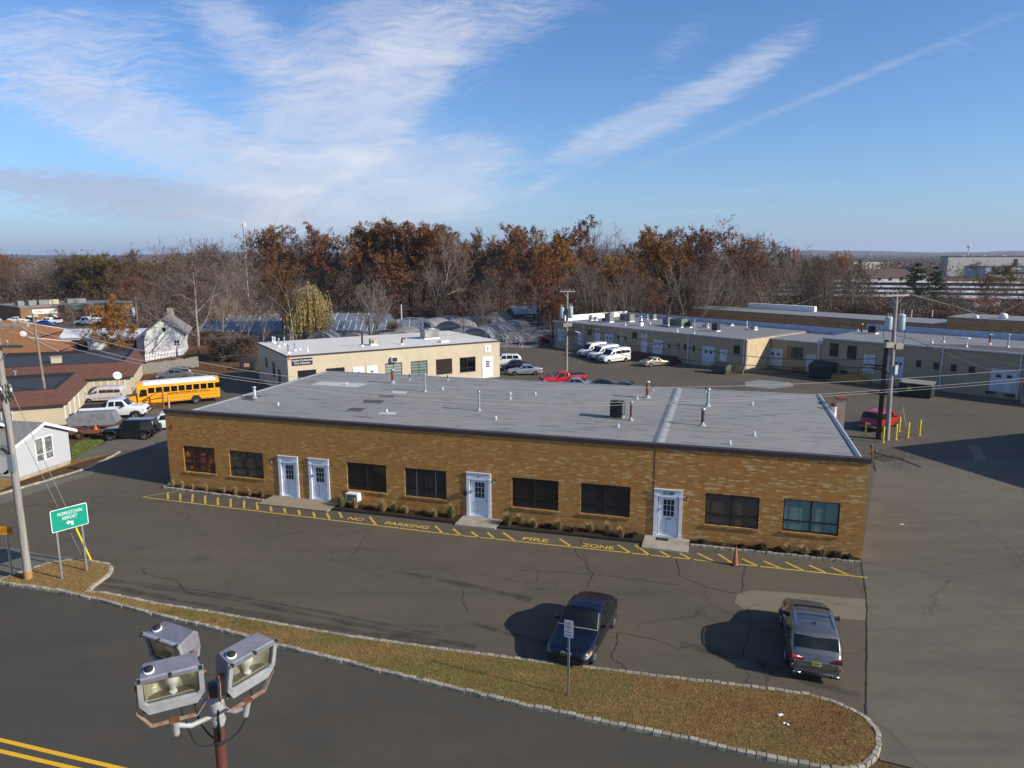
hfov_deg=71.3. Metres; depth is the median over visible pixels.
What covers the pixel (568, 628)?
parking sign
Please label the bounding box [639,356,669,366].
parked car
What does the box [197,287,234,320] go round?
bare tree
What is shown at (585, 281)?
oak tree
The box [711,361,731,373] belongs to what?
dumpster
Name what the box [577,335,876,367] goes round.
overhead wire
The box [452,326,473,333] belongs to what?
hoop greenhouse
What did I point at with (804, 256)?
bare tree
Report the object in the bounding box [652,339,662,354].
roll up door
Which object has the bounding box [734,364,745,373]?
pallet
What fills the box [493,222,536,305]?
oak tree
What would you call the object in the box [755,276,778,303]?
bare tree
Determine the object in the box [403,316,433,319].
hoop greenhouse
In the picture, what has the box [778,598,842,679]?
parked car
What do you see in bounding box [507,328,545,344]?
hoop greenhouse
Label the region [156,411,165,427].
parked car
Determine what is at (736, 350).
window
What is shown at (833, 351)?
window
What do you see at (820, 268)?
oak tree
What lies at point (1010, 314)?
bush
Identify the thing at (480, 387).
overhead wire
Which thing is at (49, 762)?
line
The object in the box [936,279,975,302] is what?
bare tree
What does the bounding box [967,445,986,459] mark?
concrete patch
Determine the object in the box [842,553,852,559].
shrub
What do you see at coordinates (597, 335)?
door
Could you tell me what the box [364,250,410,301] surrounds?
oak tree
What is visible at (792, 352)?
window
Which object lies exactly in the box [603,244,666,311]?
bare tree
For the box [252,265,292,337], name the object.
young tree
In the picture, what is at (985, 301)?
bare tree
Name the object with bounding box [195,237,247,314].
bare tree
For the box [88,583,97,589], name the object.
kerb
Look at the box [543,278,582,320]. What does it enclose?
bare tree
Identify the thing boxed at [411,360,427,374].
window
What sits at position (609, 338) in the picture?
roll up door
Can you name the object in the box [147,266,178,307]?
bare tree
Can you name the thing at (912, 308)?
bush
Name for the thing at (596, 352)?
passenger van
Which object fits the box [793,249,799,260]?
red tower
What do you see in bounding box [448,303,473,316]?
bush
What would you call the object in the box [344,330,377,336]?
hoop greenhouse
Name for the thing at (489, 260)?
bare tree
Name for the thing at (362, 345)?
vent pipe
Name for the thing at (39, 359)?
utility pole
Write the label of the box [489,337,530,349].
wire fence
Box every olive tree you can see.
[53,250,116,299]
[60,253,126,300]
[972,271,1001,306]
[990,262,1023,303]
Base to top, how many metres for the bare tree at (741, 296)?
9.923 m
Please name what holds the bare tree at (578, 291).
on the wood floor
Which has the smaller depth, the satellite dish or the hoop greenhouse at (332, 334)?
the satellite dish
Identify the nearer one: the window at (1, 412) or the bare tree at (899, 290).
the window at (1, 412)
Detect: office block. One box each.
[848,261,888,268]
[940,255,1023,275]
[964,266,1023,277]
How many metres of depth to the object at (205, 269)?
144.00 m
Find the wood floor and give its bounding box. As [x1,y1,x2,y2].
[3,279,1022,379]
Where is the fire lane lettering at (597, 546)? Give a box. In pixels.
[583,543,612,549]
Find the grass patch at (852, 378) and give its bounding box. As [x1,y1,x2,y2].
[825,364,870,383]
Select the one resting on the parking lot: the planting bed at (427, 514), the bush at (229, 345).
the planting bed at (427, 514)
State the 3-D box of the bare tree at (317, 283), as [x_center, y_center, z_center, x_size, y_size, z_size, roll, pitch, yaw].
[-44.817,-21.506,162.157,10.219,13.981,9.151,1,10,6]
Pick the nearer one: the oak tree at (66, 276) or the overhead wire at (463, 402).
the overhead wire at (463, 402)
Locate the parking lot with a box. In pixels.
[0,342,1023,714]
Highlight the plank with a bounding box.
[627,395,661,397]
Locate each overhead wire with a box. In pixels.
[1,328,1014,405]
[12,322,1023,402]
[20,320,1023,388]
[62,321,560,340]
[232,325,557,355]
[570,326,876,359]
[571,337,876,374]
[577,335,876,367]
[896,333,1021,365]
[896,335,1021,377]
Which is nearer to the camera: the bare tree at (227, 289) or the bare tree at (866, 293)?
the bare tree at (227, 289)
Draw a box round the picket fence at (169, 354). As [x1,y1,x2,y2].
[145,348,184,360]
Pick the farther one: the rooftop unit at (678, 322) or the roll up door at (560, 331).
the roll up door at (560, 331)
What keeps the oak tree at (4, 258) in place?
on the wood floor
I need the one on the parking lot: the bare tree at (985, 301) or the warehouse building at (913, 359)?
the warehouse building at (913, 359)
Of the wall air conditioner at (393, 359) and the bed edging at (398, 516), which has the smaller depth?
the bed edging at (398, 516)
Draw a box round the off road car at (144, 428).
[100,417,162,440]
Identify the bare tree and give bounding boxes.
[0,254,31,300]
[1,255,47,299]
[14,268,36,296]
[21,246,93,297]
[24,255,65,297]
[36,265,64,298]
[53,299,82,328]
[57,277,71,297]
[63,249,95,299]
[102,239,162,315]
[115,248,157,318]
[125,237,248,358]
[126,270,165,320]
[137,241,178,318]
[139,242,204,325]
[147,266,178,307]
[166,264,200,316]
[188,236,234,288]
[192,272,246,319]
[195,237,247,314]
[197,267,240,320]
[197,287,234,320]
[201,258,247,312]
[202,288,249,335]
[206,231,267,311]
[207,249,252,303]
[214,267,268,314]
[275,233,326,288]
[289,228,344,302]
[290,258,343,298]
[293,235,334,310]
[306,263,330,298]
[320,284,339,305]
[323,270,347,311]
[340,269,363,312]
[346,278,369,307]
[346,279,399,334]
[349,261,389,312]
[392,248,424,308]
[409,258,450,315]
[415,245,461,315]
[417,225,482,315]
[444,298,474,331]
[458,229,512,308]
[459,276,488,304]
[465,288,498,337]
[473,250,503,304]
[474,251,502,305]
[474,268,506,307]
[480,233,501,309]
[490,261,524,313]
[501,266,528,305]
[519,267,566,332]
[520,322,531,344]
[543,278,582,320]
[559,258,606,314]
[562,231,598,296]
[564,218,627,312]
[567,231,620,302]
[571,264,601,312]
[572,253,627,312]
[573,237,607,303]
[584,223,640,307]
[595,231,630,311]
[597,266,628,310]
[599,258,638,311]
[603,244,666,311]
[603,251,661,310]
[604,258,648,311]
[615,270,653,311]
[684,268,728,314]
[691,259,741,305]
[699,248,736,305]
[717,236,746,306]
[718,229,769,306]
[723,283,762,306]
[724,238,785,300]
[730,232,786,303]
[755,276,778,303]
[763,283,789,302]
[767,252,814,303]
[774,246,813,299]
[782,244,823,277]
[782,280,807,304]
[786,273,801,300]
[787,244,823,302]
[790,250,829,305]
[793,284,812,304]
[796,267,841,303]
[805,257,858,311]
[806,252,841,310]
[812,276,842,308]
[826,283,871,304]
[827,257,857,299]
[829,255,873,303]
[857,282,879,304]
[864,281,884,301]
[885,281,905,297]
[906,295,921,308]
[925,279,964,304]
[935,259,950,271]
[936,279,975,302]
[945,265,974,295]
[947,289,968,303]
[972,289,999,307]
[976,292,996,306]
[980,276,1008,305]
[999,284,1021,302]
[1018,286,1023,305]
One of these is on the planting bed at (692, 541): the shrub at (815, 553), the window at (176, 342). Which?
the shrub at (815, 553)
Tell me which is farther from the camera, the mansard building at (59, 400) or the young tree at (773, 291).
the young tree at (773, 291)
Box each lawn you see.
[0,453,113,490]
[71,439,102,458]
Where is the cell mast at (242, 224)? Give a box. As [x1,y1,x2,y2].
[240,222,248,301]
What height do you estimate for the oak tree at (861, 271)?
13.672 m
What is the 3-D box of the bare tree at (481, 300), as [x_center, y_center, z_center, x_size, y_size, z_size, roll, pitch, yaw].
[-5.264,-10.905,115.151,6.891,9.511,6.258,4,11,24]
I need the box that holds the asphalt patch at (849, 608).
[735,590,865,620]
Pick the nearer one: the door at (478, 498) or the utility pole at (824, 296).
the door at (478, 498)
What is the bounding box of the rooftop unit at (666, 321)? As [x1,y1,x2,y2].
[662,317,671,325]
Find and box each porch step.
[258,495,337,511]
[455,515,501,529]
[641,535,689,553]
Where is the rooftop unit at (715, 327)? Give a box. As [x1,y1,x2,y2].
[711,323,720,331]
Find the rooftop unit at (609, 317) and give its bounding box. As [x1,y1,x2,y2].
[604,313,613,322]
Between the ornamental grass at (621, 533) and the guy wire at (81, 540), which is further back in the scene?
the ornamental grass at (621, 533)
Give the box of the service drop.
[868,444,920,471]
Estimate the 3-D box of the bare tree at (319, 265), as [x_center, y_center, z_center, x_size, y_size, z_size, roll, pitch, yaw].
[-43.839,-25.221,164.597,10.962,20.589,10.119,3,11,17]
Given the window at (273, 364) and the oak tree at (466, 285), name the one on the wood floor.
the oak tree at (466, 285)
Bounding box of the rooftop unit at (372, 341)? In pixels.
[368,338,377,345]
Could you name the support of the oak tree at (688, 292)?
on the wood floor
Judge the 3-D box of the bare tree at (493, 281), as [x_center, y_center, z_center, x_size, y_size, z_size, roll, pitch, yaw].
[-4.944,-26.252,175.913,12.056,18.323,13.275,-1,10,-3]
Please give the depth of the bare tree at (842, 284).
159.25 m
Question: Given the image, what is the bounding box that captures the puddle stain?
[745,380,792,388]
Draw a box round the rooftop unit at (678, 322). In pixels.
[669,318,687,327]
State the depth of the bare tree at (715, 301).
129.09 m
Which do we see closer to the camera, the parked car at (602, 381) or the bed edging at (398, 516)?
the bed edging at (398, 516)
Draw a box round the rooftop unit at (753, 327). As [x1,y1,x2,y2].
[749,326,757,329]
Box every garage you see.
[58,328,105,350]
[85,328,148,352]
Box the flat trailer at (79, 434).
[65,424,105,438]
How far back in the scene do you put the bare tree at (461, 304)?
118.08 m
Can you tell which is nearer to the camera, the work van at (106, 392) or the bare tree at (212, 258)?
the work van at (106, 392)
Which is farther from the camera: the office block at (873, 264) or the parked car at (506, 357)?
the office block at (873, 264)
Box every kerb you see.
[0,451,120,494]
[0,559,112,584]
[0,580,880,767]
[85,590,881,747]
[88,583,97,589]
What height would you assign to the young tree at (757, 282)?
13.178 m
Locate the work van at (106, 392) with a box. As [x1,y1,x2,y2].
[84,385,125,402]
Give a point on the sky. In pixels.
(830, 125)
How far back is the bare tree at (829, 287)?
138.97 m
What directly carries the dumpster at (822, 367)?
on the parking lot
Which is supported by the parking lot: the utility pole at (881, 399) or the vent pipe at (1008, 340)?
the utility pole at (881, 399)
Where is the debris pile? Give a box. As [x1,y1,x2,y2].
[789,367,803,371]
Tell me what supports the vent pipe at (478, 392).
on the office building at (795, 471)
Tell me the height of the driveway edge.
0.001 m
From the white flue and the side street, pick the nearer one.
the side street
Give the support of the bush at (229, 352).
on the wood floor
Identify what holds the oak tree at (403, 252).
on the wood floor
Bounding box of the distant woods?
[0,249,1023,289]
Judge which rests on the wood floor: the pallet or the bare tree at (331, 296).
the bare tree at (331, 296)
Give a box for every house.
[0,320,65,339]
[1,337,79,353]
[139,308,192,353]
[839,269,909,280]
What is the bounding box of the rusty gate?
[141,389,164,408]
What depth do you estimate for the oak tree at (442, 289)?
159.60 m
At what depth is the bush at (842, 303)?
143.99 m
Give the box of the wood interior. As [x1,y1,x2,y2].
[0,240,883,314]
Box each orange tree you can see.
[345,227,402,306]
[526,231,582,332]
[591,253,662,309]
[613,224,692,310]
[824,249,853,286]
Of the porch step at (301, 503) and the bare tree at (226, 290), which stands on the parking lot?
the porch step at (301, 503)
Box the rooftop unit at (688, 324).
[686,321,692,327]
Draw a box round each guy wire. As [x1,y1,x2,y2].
[6,380,91,561]
[10,411,84,561]
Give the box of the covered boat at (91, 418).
[65,409,121,429]
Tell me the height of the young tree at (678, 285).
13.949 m
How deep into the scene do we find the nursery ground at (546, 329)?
125.20 m
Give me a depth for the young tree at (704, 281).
125.57 m
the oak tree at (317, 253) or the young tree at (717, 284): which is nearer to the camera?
the young tree at (717, 284)
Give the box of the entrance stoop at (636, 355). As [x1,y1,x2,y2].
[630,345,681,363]
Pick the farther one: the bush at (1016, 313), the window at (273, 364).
the bush at (1016, 313)
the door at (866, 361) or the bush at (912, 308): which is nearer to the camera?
the door at (866, 361)
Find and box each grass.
[168,480,178,486]
[177,479,186,487]
[231,487,239,493]
[256,489,265,496]
[335,493,346,506]
[349,498,359,507]
[374,497,389,511]
[389,500,400,511]
[401,505,410,512]
[430,507,439,516]
[442,501,462,517]
[501,511,515,524]
[514,510,528,524]
[528,516,540,527]
[551,514,567,529]
[584,520,597,532]
[601,520,616,534]
[615,524,627,537]
[781,542,797,552]
[796,543,812,554]
[816,545,830,556]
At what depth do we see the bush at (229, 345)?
98.26 m
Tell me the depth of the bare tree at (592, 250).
171.74 m
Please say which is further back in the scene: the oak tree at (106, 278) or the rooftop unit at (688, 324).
the oak tree at (106, 278)
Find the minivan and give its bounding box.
[858,406,899,431]
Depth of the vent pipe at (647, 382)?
50.36 m
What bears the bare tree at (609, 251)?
on the wood floor
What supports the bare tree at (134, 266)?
on the wood floor
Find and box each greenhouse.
[199,319,379,343]
[226,314,392,320]
[265,313,375,314]
[275,320,423,332]
[296,330,312,339]
[307,330,342,338]
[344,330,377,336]
[389,326,422,333]
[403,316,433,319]
[423,315,460,328]
[435,316,476,330]
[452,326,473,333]
[464,322,517,341]
[473,313,513,326]
[480,328,520,342]
[494,330,534,346]
[507,319,530,331]
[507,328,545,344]
[519,330,554,345]
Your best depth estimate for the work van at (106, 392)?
71.15 m
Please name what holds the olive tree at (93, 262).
on the wood floor
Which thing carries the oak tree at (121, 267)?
on the wood floor
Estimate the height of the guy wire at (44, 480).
8.106 m
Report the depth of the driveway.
55.47 m
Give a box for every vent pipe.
[252,386,257,398]
[361,333,363,346]
[389,369,395,383]
[423,373,426,391]
[476,390,481,410]
[628,401,633,420]
[643,380,650,398]
[698,407,705,425]
[704,388,710,406]
[1006,334,1010,347]
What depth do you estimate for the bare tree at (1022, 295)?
159.82 m
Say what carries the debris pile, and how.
on the parking lot
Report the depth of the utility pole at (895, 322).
54.52 m
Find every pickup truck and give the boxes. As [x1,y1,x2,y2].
[36,317,63,323]
[74,316,101,324]
[77,397,152,416]
[90,313,110,320]
[538,370,586,381]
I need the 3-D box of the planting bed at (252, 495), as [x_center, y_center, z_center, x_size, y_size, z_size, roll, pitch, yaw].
[-18.172,6.660,43.840,7.500,0.075,0.948,3,11,16]
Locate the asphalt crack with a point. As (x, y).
(550, 571)
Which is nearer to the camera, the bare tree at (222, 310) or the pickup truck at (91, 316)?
the bare tree at (222, 310)
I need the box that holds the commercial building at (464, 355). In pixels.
[257,331,499,386]
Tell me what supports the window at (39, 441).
in the siding shed at (52, 442)
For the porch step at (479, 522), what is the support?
on the parking lot
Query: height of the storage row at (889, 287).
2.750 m
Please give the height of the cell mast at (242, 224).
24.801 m
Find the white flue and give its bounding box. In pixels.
[831,402,837,416]
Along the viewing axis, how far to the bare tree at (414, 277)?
158.59 m
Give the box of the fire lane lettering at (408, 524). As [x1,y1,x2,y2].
[384,521,429,528]
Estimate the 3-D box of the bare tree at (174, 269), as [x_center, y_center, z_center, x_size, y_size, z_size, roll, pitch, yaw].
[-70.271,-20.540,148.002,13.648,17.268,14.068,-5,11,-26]
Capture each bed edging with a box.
[163,486,264,501]
[332,508,455,523]
[498,526,641,542]
[690,543,860,563]
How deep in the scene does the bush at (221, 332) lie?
102.06 m
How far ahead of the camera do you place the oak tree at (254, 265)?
170.34 m
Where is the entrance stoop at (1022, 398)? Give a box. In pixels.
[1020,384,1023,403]
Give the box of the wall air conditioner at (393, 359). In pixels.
[390,356,397,361]
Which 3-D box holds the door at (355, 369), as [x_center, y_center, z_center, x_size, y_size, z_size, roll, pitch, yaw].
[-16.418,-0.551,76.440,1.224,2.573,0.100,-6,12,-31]
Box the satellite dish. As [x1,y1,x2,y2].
[113,372,121,380]
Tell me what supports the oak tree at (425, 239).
on the wood floor
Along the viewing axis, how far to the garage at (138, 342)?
107.47 m
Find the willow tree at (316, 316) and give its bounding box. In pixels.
[280,281,334,339]
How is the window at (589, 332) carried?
in the warehouse building at (786, 342)
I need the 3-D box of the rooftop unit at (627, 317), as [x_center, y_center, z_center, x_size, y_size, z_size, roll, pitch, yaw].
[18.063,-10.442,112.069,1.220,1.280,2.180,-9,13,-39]
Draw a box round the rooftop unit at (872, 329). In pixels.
[867,325,878,333]
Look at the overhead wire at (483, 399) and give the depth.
37.24 m
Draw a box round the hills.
[0,248,1023,260]
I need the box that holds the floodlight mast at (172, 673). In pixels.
[134,621,278,767]
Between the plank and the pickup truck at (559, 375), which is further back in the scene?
the pickup truck at (559, 375)
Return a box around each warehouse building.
[554,311,858,371]
[817,323,1023,400]
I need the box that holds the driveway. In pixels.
[67,407,167,466]
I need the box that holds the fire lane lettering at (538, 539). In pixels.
[522,537,548,542]
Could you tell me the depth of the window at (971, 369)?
73.75 m
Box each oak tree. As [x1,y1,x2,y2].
[0,249,25,301]
[0,256,27,300]
[51,261,74,298]
[51,263,81,297]
[77,294,139,348]
[89,255,136,299]
[101,248,153,305]
[115,270,151,317]
[139,261,172,306]
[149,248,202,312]
[156,263,187,315]
[174,277,210,323]
[175,252,212,315]
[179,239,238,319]
[192,244,241,303]
[234,224,306,310]
[238,248,279,287]
[247,226,310,302]
[254,262,310,336]
[255,259,292,311]
[284,221,356,292]
[323,220,421,312]
[332,235,360,298]
[353,264,376,312]
[362,216,425,311]
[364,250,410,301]
[369,220,472,312]
[393,251,418,308]
[396,244,429,300]
[411,223,476,312]
[423,270,455,314]
[436,227,488,307]
[443,272,466,312]
[453,227,504,315]
[482,225,539,312]
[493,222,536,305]
[505,225,575,327]
[510,242,567,333]
[512,279,533,304]
[534,289,575,344]
[550,214,600,306]
[568,257,605,312]
[626,275,673,314]
[628,228,684,309]
[642,232,674,308]
[646,262,673,312]
[660,256,707,314]
[661,228,727,302]
[664,277,702,314]
[671,222,722,306]
[681,214,781,303]
[727,255,776,299]
[733,273,768,306]
[735,236,776,302]
[760,239,799,295]
[801,255,840,302]
[843,259,875,297]
[967,259,984,279]
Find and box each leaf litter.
[139,360,258,380]
[500,340,541,347]
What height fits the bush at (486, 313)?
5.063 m
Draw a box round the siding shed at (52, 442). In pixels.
[0,420,76,480]
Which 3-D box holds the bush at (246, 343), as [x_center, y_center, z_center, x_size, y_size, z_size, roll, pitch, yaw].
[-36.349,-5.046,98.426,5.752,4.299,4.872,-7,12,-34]
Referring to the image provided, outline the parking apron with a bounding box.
[861,460,1023,767]
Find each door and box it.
[75,341,87,350]
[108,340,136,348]
[168,339,172,350]
[277,455,299,497]
[278,369,280,383]
[307,458,330,500]
[352,366,363,372]
[366,365,376,372]
[465,471,490,517]
[482,356,492,377]
[557,328,564,341]
[578,334,581,344]
[595,333,599,340]
[604,332,613,343]
[641,340,647,351]
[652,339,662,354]
[653,488,682,537]
[701,345,715,364]
[707,292,1023,295]
[720,350,726,361]
[769,347,783,365]
[772,297,1021,305]
[779,287,1021,290]
[806,354,815,370]
[855,283,1018,285]
[863,354,874,373]
[881,355,895,375]
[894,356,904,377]
[988,367,1018,392]
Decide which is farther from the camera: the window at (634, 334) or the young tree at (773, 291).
the young tree at (773, 291)
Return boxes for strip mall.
[0,298,132,321]
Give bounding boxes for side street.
[0,546,73,577]
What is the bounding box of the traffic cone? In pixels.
[730,547,739,566]
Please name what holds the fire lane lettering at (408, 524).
on the parking lot
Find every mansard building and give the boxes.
[0,372,86,424]
[3,348,144,394]
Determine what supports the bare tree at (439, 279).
on the wood floor
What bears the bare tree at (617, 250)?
on the wood floor
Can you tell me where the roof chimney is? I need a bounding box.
[50,356,61,362]
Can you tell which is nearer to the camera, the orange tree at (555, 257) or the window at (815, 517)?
the window at (815, 517)
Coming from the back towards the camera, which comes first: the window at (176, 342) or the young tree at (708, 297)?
the young tree at (708, 297)
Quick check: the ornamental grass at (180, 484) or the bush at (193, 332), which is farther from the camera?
the bush at (193, 332)
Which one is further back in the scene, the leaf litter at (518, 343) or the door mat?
the leaf litter at (518, 343)
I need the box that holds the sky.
[0,0,1023,255]
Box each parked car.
[6,316,29,321]
[37,320,56,325]
[155,366,192,378]
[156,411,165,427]
[500,353,520,363]
[500,359,530,370]
[507,363,542,375]
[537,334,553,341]
[547,591,617,665]
[558,376,592,382]
[590,378,615,384]
[614,380,641,385]
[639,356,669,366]
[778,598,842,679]
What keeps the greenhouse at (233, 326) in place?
on the nursery ground at (546, 329)
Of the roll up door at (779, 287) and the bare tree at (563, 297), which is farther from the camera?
the roll up door at (779, 287)
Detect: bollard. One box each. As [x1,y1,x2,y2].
[864,422,866,437]
[881,427,884,442]
[893,424,897,439]
[897,417,900,431]
[905,422,909,437]
[918,420,921,435]
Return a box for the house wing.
[899,267,926,280]
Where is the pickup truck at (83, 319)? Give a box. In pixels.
[74,316,101,324]
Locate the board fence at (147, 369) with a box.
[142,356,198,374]
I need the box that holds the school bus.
[125,375,222,402]
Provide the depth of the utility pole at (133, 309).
135.23 m
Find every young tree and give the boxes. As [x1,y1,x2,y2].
[229,298,256,336]
[236,266,283,341]
[239,292,269,335]
[248,285,282,342]
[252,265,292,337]
[253,288,288,340]
[259,320,271,341]
[263,263,303,339]
[284,276,310,339]
[562,261,591,313]
[562,262,604,313]
[581,281,601,312]
[595,281,622,312]
[596,290,616,315]
[599,263,643,312]
[606,282,631,312]
[615,278,652,309]
[621,270,650,311]
[634,283,659,311]
[644,296,666,313]
[648,254,707,313]
[653,262,704,314]
[669,286,688,314]
[670,283,702,315]
[675,262,719,315]
[687,265,718,305]
[693,261,736,312]
[696,278,721,316]
[705,262,744,305]
[720,265,757,307]
[721,288,734,305]
[741,284,781,303]
[746,267,773,301]
[748,274,792,309]
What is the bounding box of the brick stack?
[835,396,846,428]
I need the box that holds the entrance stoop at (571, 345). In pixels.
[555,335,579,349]
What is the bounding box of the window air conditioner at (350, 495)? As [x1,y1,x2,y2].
[346,491,360,502]
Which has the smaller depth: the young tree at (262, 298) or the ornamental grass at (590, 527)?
the ornamental grass at (590, 527)
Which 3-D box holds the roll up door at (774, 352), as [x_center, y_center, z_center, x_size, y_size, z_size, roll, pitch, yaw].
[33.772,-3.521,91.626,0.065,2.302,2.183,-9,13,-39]
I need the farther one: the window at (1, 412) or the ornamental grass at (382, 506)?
the window at (1, 412)
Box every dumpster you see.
[240,358,257,369]
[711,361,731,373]
[808,360,837,378]
[898,378,935,398]
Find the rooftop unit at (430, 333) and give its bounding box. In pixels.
[420,328,438,338]
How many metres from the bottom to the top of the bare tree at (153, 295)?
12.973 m
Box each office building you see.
[163,371,871,558]
[687,303,1023,331]
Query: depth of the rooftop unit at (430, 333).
86.72 m
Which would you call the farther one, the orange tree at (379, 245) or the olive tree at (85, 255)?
the olive tree at (85, 255)
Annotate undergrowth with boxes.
[0,276,1023,330]
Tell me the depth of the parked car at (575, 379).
77.04 m
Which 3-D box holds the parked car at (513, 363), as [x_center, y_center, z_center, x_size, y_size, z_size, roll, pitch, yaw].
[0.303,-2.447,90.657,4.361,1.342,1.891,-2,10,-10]
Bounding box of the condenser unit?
[609,400,624,418]
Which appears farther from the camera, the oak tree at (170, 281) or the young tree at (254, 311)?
the oak tree at (170, 281)
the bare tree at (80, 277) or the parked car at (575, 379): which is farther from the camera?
the bare tree at (80, 277)
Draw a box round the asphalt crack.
[23,505,750,669]
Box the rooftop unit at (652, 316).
[650,314,656,319]
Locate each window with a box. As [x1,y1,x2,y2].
[0,410,12,419]
[34,437,44,462]
[43,434,53,459]
[93,380,107,388]
[114,378,125,388]
[174,340,179,345]
[182,446,216,475]
[228,450,264,480]
[272,362,274,376]
[297,369,315,378]
[326,367,344,371]
[345,462,387,494]
[385,362,401,373]
[404,468,446,501]
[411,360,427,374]
[436,358,452,375]
[460,357,475,372]
[510,477,558,512]
[579,483,630,519]
[587,327,591,335]
[632,332,636,341]
[703,493,760,531]
[733,345,739,354]
[781,499,841,538]
[786,346,802,358]
[829,343,838,356]
[846,345,856,358]
[916,360,920,367]
[932,362,938,369]
[950,364,956,372]
[968,366,974,373]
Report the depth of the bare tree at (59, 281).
181.12 m
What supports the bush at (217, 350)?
on the wood floor
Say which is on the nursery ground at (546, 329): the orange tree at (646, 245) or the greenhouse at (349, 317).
the greenhouse at (349, 317)
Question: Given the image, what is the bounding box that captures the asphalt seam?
[861,561,867,715]
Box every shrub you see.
[543,522,552,527]
[569,526,577,531]
[627,531,637,537]
[697,538,706,543]
[753,541,767,550]
[773,546,783,551]
[810,549,819,556]
[827,549,843,557]
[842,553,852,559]
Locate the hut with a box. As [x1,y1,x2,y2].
[504,305,550,323]
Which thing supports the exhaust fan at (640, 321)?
on the warehouse building at (786, 342)
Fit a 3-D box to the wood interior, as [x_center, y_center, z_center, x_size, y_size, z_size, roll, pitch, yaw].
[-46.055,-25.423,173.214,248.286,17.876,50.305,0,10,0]
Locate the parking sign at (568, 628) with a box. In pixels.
[564,620,572,695]
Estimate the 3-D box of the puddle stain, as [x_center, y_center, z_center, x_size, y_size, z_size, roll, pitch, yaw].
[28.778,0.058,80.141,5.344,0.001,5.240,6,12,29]
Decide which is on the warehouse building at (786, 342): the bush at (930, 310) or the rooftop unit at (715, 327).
the rooftop unit at (715, 327)
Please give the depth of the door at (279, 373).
75.60 m
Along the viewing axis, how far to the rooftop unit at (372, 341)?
80.51 m
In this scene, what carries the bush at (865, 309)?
on the wood floor
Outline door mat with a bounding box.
[656,537,668,540]
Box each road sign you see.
[0,526,12,575]
[50,503,88,578]
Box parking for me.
[53,322,104,328]
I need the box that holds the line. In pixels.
[0,738,125,767]
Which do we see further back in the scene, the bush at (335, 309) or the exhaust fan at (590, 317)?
the bush at (335, 309)
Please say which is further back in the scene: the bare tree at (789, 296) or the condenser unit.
the bare tree at (789, 296)
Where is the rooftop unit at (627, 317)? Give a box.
[619,313,634,321]
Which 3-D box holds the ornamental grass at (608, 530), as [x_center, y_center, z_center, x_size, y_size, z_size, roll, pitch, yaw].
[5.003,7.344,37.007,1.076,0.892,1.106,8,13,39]
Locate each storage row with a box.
[706,288,1023,296]
[739,285,1023,290]
[771,293,1023,307]
[828,280,1023,285]
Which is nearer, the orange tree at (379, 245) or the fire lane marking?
the fire lane marking
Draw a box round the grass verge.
[1,561,875,767]
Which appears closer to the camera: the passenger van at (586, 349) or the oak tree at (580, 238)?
the passenger van at (586, 349)
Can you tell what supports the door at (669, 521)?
in the office building at (795, 471)
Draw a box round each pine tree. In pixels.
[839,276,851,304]
[892,263,933,304]
[917,266,949,306]
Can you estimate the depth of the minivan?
58.90 m
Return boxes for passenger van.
[576,341,607,356]
[587,343,618,359]
[597,346,630,363]
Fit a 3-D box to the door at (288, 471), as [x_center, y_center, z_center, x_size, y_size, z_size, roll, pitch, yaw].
[-13.322,5.528,42.694,1.390,2.565,0.210,3,11,16]
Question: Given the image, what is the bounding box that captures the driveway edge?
[0,470,93,503]
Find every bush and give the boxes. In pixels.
[187,337,196,346]
[189,329,202,345]
[199,328,213,342]
[201,332,226,358]
[202,337,228,360]
[204,336,233,359]
[206,329,245,360]
[207,330,242,352]
[217,339,234,360]
[228,332,257,360]
[242,335,259,355]
[327,302,342,312]
[377,321,401,333]
[385,305,402,316]
[394,310,409,319]
[402,307,420,317]
[410,302,439,317]
[429,303,446,316]
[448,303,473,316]
[477,306,495,316]
[830,301,860,310]
[832,306,857,313]
[846,300,891,314]
[875,302,907,315]
[898,309,915,316]
[902,304,925,316]
[922,302,970,317]
[925,305,938,316]
[927,308,959,318]
[949,302,969,312]
[963,305,989,313]
[971,307,993,313]
[990,305,1022,315]
[991,310,1023,315]
[993,310,1021,315]
[1000,301,1022,314]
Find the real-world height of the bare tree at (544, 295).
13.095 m
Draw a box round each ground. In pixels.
[0,259,1023,767]
[500,324,553,347]
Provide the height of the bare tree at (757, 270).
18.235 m
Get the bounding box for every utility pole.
[0,318,32,579]
[31,313,45,388]
[131,297,138,327]
[560,289,579,370]
[823,283,825,308]
[857,340,901,438]
[883,292,909,440]
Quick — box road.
[0,585,803,767]
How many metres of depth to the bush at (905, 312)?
142.80 m
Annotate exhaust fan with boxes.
[588,315,593,320]
[638,315,643,325]
[999,313,1007,318]
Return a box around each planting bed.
[167,485,272,498]
[334,503,462,522]
[499,520,643,540]
[690,539,859,561]
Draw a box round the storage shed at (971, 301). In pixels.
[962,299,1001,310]
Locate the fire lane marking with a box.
[143,491,867,577]
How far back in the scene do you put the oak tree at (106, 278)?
180.05 m

